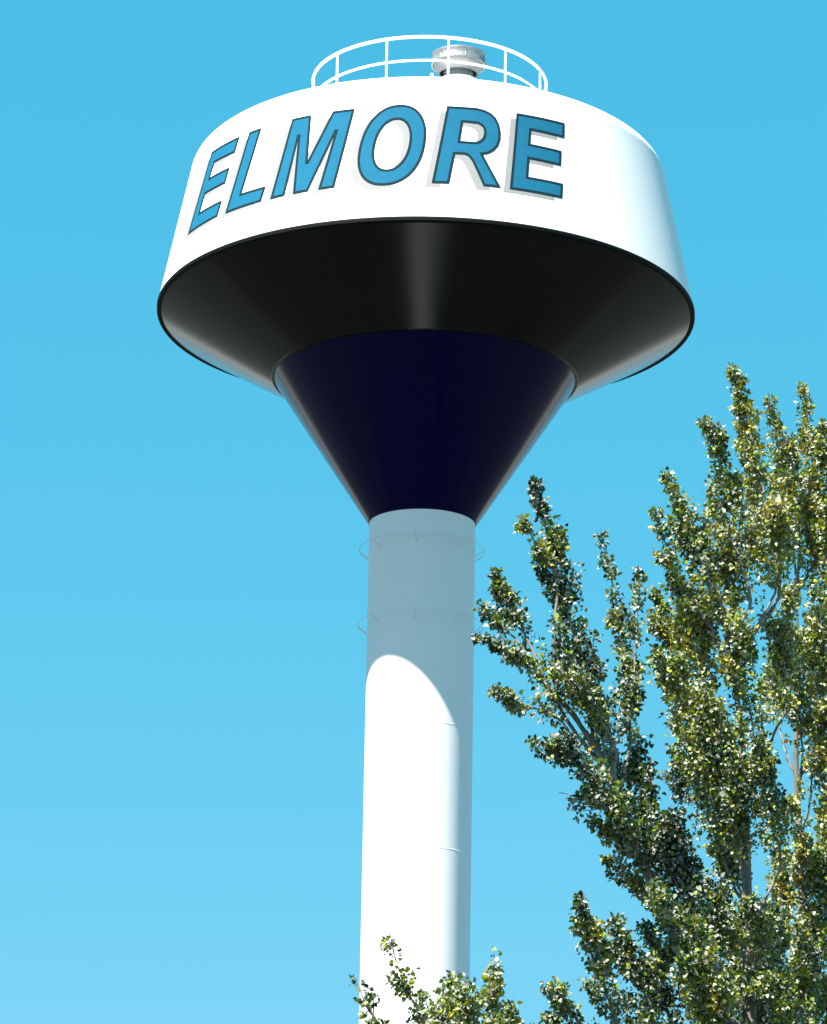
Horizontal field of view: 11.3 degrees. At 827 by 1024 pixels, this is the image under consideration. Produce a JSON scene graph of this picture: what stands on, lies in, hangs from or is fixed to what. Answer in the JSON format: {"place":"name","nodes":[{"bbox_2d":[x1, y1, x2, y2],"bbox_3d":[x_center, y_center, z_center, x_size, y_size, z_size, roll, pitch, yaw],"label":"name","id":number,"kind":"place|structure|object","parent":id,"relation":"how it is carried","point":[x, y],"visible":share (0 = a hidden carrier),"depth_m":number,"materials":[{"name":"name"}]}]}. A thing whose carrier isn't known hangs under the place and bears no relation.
{"place":"outdoors","nodes":[
{"label":"outdoors","id":0,"kind":"place"},
{"bbox_2d":[0,0,826,1023],"label":"sky","id":1,"kind":"structure","parent":0,"point":[184,572],"materials":[{"name":"blue"}]},
{"bbox_2d":[349,934,534,1023],"bbox_3d":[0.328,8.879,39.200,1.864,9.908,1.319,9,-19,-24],"label":"poplar tree","id":2,"kind":"object","parent":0,"point":[458,1004],"visible":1,"depth_m":40.37,"materials":[{"name":"green plant"}]},
{"bbox_2d":[471,475,739,1023],"bbox_3d":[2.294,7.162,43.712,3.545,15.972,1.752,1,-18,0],"label":"poplar tree","id":3,"kind":"object","parent":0,"point":[662,837],"visible":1,"depth_m":44.92,"materials":[{"name":"green plant"}]},
{"bbox_3d":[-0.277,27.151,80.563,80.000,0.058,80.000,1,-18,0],"label":"asphalt pavement","id":4,"kind":"structure","parent":0,"visible":0},
{"bbox_2d":[157,35,694,1023],"bbox_3d":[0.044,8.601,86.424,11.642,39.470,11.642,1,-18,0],"label":"water tower","id":5,"kind":"structure","parent":4,"relation":"on","point":[427,307],"depth_m":87.02,"materials":[{"name":"white metal"}]},
{"bbox_2d":[645,362,817,1023],"bbox_3d":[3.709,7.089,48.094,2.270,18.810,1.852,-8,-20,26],"label":"poplar tree","id":6,"kind":"object","parent":4,"relation":"on","point":[721,776],"visible":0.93,"depth_m":49.59,"materials":[{"name":"green plant"}]},
{"bbox_2d":[713,381,826,1023],"bbox_3d":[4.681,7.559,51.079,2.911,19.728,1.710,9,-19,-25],"label":"poplar tree","id":7,"kind":"object","parent":4,"relation":"on","point":[809,942],"visible":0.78,"depth_m":52.40,"materials":[{"name":"green plant"}]}
]}

